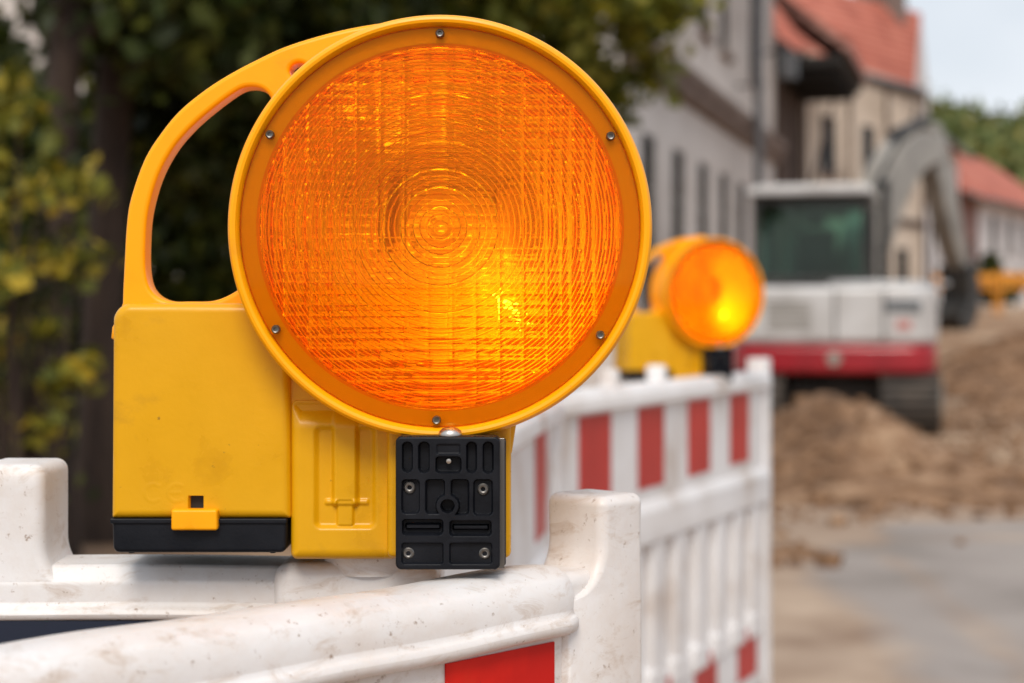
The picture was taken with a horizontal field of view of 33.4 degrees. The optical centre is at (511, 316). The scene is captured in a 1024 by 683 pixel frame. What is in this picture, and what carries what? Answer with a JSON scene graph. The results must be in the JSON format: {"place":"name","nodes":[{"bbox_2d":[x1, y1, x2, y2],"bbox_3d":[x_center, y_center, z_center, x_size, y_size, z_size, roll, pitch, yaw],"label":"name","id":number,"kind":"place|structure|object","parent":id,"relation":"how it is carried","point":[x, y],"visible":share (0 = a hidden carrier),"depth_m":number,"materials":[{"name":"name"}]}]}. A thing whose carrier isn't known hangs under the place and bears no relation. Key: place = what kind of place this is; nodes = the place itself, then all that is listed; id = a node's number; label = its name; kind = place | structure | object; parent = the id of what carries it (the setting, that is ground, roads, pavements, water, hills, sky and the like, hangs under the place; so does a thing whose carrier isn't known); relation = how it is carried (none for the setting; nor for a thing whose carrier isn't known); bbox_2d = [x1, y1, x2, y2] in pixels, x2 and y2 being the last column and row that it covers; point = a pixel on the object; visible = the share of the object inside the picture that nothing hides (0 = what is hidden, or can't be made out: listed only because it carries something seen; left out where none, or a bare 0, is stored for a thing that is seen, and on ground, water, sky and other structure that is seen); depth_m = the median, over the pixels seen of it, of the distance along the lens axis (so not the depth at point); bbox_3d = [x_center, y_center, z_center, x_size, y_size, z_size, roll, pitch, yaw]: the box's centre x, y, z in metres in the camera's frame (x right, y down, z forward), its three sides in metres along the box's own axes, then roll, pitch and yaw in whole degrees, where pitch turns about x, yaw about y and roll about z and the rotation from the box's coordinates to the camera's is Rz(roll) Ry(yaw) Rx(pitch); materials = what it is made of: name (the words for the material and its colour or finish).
{"place":"outdoors","nodes":[
{"label":"outdoors","id":0,"kind":"place"},
{"bbox_2d":[12,305,1023,555],"bbox_3d":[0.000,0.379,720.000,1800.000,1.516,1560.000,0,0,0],"label":"ground","id":1,"kind":"structure","parent":0,"point":[988,325],"depth_m":19.21,"materials":[{"name":"soil"}]},
{"bbox_2d":[0,66,105,499],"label":"shrub","id":2,"kind":"object","parent":1,"relation":"on","point":[52,144],"visible":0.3,"depth_m":6.61,"materials":[{"name":"green plant"}]},
{"bbox_2d":[0,58,124,459],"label":"shrub","id":3,"kind":"object","parent":1,"relation":"on","point":[23,422],"visible":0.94,"depth_m":6.00,"materials":[{"name":"green plant"}]},
{"bbox_2d":[0,0,334,554],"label":"broadleaf tree","id":4,"kind":"object","parent":1,"relation":"on","point":[70,49],"visible":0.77,"depth_m":7.90,"materials":[{"name":"green plant"}]},
{"bbox_2d":[0,0,441,544],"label":"broadleaf tree","id":5,"kind":"object","parent":1,"relation":"on","point":[297,22],"visible":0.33,"depth_m":8.46,"materials":[{"name":"green plant"}]},
{"bbox_2d":[0,458,444,643],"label":"striped barrier","id":6,"kind":"object","parent":1,"relation":"on","point":[51,583],"visible":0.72,"depth_m":0.85,"materials":[{"name":"white plastic"}]},
{"bbox_2d":[76,5,460,238],"bbox_3d":[-1.443,-1.448,10.053,3.330,5.251,3.107,0,0,0],"label":"broadleaf tree","id":7,"kind":"object","parent":1,"relation":"on","point":[193,178],"visible":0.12,"depth_m":9.47,"materials":[{"name":"green plant"}]},
{"bbox_2d":[0,15,580,465],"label":"hedge","id":8,"kind":"object","parent":1,"relation":"on","point":[190,261],"visible":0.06,"depth_m":11.83,"materials":[{"name":"green plant"}]},
{"bbox_2d":[0,489,641,682],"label":"striped barrier","id":9,"kind":"object","parent":1,"relation":"on","point":[569,611],"visible":1,"depth_m":0.75,"materials":[{"name":"white plastic"}]},
{"bbox_2d":[110,15,651,568],"bbox_3d":[-0.065,-0.014,0.838,0.261,0.263,0.105,0,0,0],"label":"warning lamp","id":10,"kind":"object","parent":9,"relation":"on","point":[440,237],"visible":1,"depth_m":0.80,"materials":[{"name":"orange plastic"}]},
{"bbox_2d":[0,0,796,387],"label":"plaster house","id":11,"kind":"structure","parent":1,"relation":"on","point":[712,148],"depth_m":23.57,"materials":[{"name":"grey paint"}]},
{"bbox_2d":[641,132,653,311],"bbox_3d":[1.565,-1.057,19.443,0.170,2.036,0.940,0,0,16],"label":"window","id":12,"kind":"structure","parent":11,"relation":"in","point":[647,141],"depth_m":19.67,"materials":[{"name":"grey"}]},
{"bbox_2d":[673,148,682,240],"bbox_3d":[2.080,-1.057,21.243,0.170,2.036,0.940,0,0,16],"label":"window","id":13,"kind":"structure","parent":11,"relation":"in","point":[677,156],"depth_m":21.26,"materials":[{"name":"grey"}]},
{"bbox_2d":[681,4,691,22],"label":"window","id":14,"kind":"structure","parent":11,"relation":"in","point":[683,18],"depth_m":21.45,"materials":[{"name":"grey"}]},
{"bbox_2d":[699,162,706,237],"bbox_3d":[2.595,-1.057,23.043,0.170,2.036,0.940,0,0,16],"label":"window","id":15,"kind":"structure","parent":11,"relation":"in","point":[702,167],"depth_m":23.06,"materials":[{"name":"grey"}]},
{"bbox_2d":[698,4,715,44],"bbox_3d":[2.595,-4.607,23.043,0.170,1.736,0.940,0,0,16],"label":"window","id":16,"kind":"structure","parent":11,"relation":"in","point":[703,32],"depth_m":23.03,"materials":[{"name":"grey"}]},
{"bbox_2d":[720,173,726,238],"bbox_3d":[3.081,-1.057,24.743,0.170,2.036,0.940,0,0,16],"label":"window","id":17,"kind":"structure","parent":11,"relation":"in","point":[723,178],"depth_m":25.00,"materials":[{"name":"grey"}]},
{"bbox_2d":[719,0,734,63],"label":"window","id":18,"kind":"structure","parent":11,"relation":"in","point":[724,53],"depth_m":24.78,"materials":[{"name":"grey"}]},
{"bbox_2d":[738,182,743,247],"bbox_3d":[3.567,-1.057,26.443,0.170,2.036,0.940,0,0,16],"label":"window","id":19,"kind":"structure","parent":11,"relation":"in","point":[740,186],"depth_m":26.49,"materials":[{"name":"grey"}]},
{"bbox_2d":[750,0,753,83],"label":"window","id":20,"kind":"structure","parent":11,"relation":"in","point":[751,1],"depth_m":27.67,"materials":[{"name":"grey"}]},
{"bbox_2d":[445,401,564,575],"bbox_3d":[-0.017,0.600,1.783,0.604,1.043,0.894,0,0,40],"label":"lattice barrier","id":21,"kind":"object","parent":1,"relation":"on","point":[536,469],"visible":0.14,"depth_m":2.00,"materials":[{"name":"white plastic"}]},
{"bbox_2d":[439,0,726,126],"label":"broadleaf tree","id":22,"kind":"object","parent":1,"relation":"on","point":[574,31],"visible":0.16,"depth_m":10.71,"materials":[{"name":"green plant"}]},
{"bbox_2d":[561,358,771,682],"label":"lattice barrier","id":23,"kind":"object","parent":1,"relation":"on","point":[687,460],"visible":0.79,"depth_m":2.89,"materials":[{"name":"white plastic"}]},
{"bbox_2d":[614,236,763,381],"bbox_3d":[0.321,-0.015,3.084,0.261,0.263,0.105,0,0,-21],"label":"warning lamp","id":24,"kind":"object","parent":23,"relation":"on","point":[707,302],"visible":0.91,"depth_m":3.05,"materials":[{"name":"orange plastic"}]},
{"bbox_2d":[771,544,838,560],"bbox_3d":[1.300,1.120,8.000,1.750,0.107,2.250,0,0,0],"label":"sand heap","id":25,"kind":"object","parent":1,"relation":"on","point":[782,552],"visible":0.05,"depth_m":7.84,"materials":[{"name":"brown sand"}]},
{"bbox_2d":[773,0,867,276],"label":"timber house","id":26,"kind":"structure","parent":1,"relation":"on","point":[836,72],"depth_m":31.26,"materials":[{"name":"brown"}]},
{"bbox_2d":[786,223,791,276],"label":"window","id":27,"kind":"structure","parent":26,"relation":"in","point":[788,226],"depth_m":32.68,"materials":[{"name":"green"}]},
{"bbox_2d":[774,0,928,280],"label":"half timbered house","id":28,"kind":"structure","parent":1,"relation":"on","point":[843,142],"depth_m":38.48,"materials":[{"name":"beige paint"}]},
{"bbox_2d":[820,115,841,178],"bbox_3d":[6.590,-3.532,35.470,0.170,1.286,0.920,0,0,33],"label":"window","id":29,"kind":"structure","parent":28,"relation":"in","point":[828,155],"depth_m":35.49,"materials":[{"name":"grey"}]},
{"bbox_2d":[862,125,873,174],"bbox_3d":[7.794,-3.532,37.313,0.170,1.286,0.920,0,0,33],"label":"window","id":30,"kind":"structure","parent":28,"relation":"in","point":[867,132],"depth_m":37.30,"materials":[{"name":"grey"}]},
{"bbox_2d":[896,248,907,280],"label":"window","id":31,"kind":"structure","parent":28,"relation":"in","point":[901,253],"depth_m":39.07,"materials":[{"name":"grey"}]},
{"bbox_2d":[733,114,979,435],"bbox_3d":[3.900,-0.640,19.057,2.219,3.562,6.163,0,0,19],"label":"mini excavator","id":32,"kind":"object","parent":1,"relation":"on","point":[850,320],"visible":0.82,"depth_m":16.68,"materials":[{"name":"white paint"}]},
{"bbox_2d":[771,392,984,490],"bbox_3d":[2.350,0.873,12.400,2.875,0.634,5.500,0,0,0],"label":"sand heap","id":33,"kind":"object","parent":1,"relation":"on","point":[824,412],"visible":0.41,"depth_m":11.31,"materials":[{"name":"brown sand"}]},
{"bbox_2d":[771,466,1023,509],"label":"sand heap","id":34,"kind":"object","parent":1,"relation":"on","point":[937,489],"visible":0.49,"depth_m":10.21,"materials":[{"name":"brown sand"}]},
{"bbox_2d":[771,332,1023,567],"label":"soil clods","id":35,"kind":"object","parent":1,"relation":"on","point":[831,559],"visible":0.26,"depth_m":10.97,"materials":[{"name":"brown soil"}]},
{"bbox_2d":[929,135,974,306],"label":"pale house","id":36,"kind":"structure","parent":1,"relation":"on","point":[955,150],"depth_m":49.76,"materials":[{"name":"white paint"}]},
{"bbox_2d":[930,220,937,274],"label":"window","id":37,"kind":"structure","parent":36,"relation":"in","point":[931,229],"depth_m":48.51,"materials":[{"name":"grey"}]},
{"bbox_2d":[958,179,994,263],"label":"brick house","id":38,"kind":"structure","parent":1,"relation":"on","point":[968,196],"depth_m":61.21,"materials":[{"name":"tile"}]},
{"bbox_2d":[969,240,971,262],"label":"window","id":39,"kind":"structure","parent":38,"relation":"in","point":[970,241],"depth_m":61.52,"materials":[{"name":"grey"}]},
{"bbox_2d":[937,331,1023,397],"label":"sand heap","id":40,"kind":"object","parent":1,"relation":"on","point":[963,385],"visible":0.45,"depth_m":24.54,"materials":[{"name":"brown sand"}]},
{"bbox_2d":[946,389,1023,417],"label":"sand heap","id":41,"kind":"object","parent":1,"relation":"on","point":[1002,398],"visible":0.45,"depth_m":19.78,"materials":[{"name":"brown sand"}]},
{"bbox_2d":[978,272,996,313],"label":"yellow barrier","id":42,"kind":"object","parent":1,"relation":"on","point":[984,278],"visible":0.54,"depth_m":47.27,"materials":[{"name":"plastic"}]},
{"bbox_2d":[958,154,1023,304],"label":"white house","id":43,"kind":"structure","parent":1,"relation":"on","point":[1001,226],"depth_m":67.23,"materials":[{"name":"paint"}]},
{"bbox_2d":[991,215,999,254],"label":"window","id":44,"kind":"structure","parent":43,"relation":"in","point":[993,218],"depth_m":65.31,"materials":[{"name":"grey"}]},
{"bbox_2d":[1007,219,1015,256],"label":"window","id":45,"kind":"structure","parent":43,"relation":"in","point":[1010,222],"depth_m":67.81,"materials":[{"name":"grey"}]},
{"bbox_2d":[1023,222,1023,257],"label":"window","id":46,"kind":"structure","parent":43,"relation":"in","point":[1023,222],"depth_m":69.76,"materials":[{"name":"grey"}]},
{"bbox_2d":[968,252,1023,304],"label":"bush","id":47,"kind":"object","parent":1,"relation":"on","point":[991,263],"visible":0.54,"depth_m":59.59,"materials":[{"name":"green plant"}]},
{"bbox_2d":[999,271,1023,313],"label":"yellow barrier","id":48,"kind":"object","parent":1,"relation":"on","point":[1013,277],"visible":1,"depth_m":47.54,"materials":[{"name":"plastic"}]},
{"bbox_2d":[771,505,1023,682],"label":"road","id":49,"kind":"structure","parent":0,"point":[918,596],"depth_m":6.64,"materials":[{"name":"grey asphalt"}]},
{"bbox_2d":[933,273,940,291],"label":"yellow barrier","id":50,"kind":"object","parent":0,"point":[936,277],"visible":0.03,"depth_m":46.13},
{"bbox_2d":[906,0,1023,121],"label":"sky","id":51,"kind":"structure","parent":0,"point":[971,46],"materials":[{"name":"white"}]},
{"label":"hill","id":52,"kind":"structure","parent":0,"visible":0},
{"bbox_2d":[928,82,1023,184],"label":"wood","id":53,"kind":"object","parent":52,"relation":"on","point":[982,133],"visible":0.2,"depth_m":277.35,"materials":[{"name":"green plant"}]}
]}

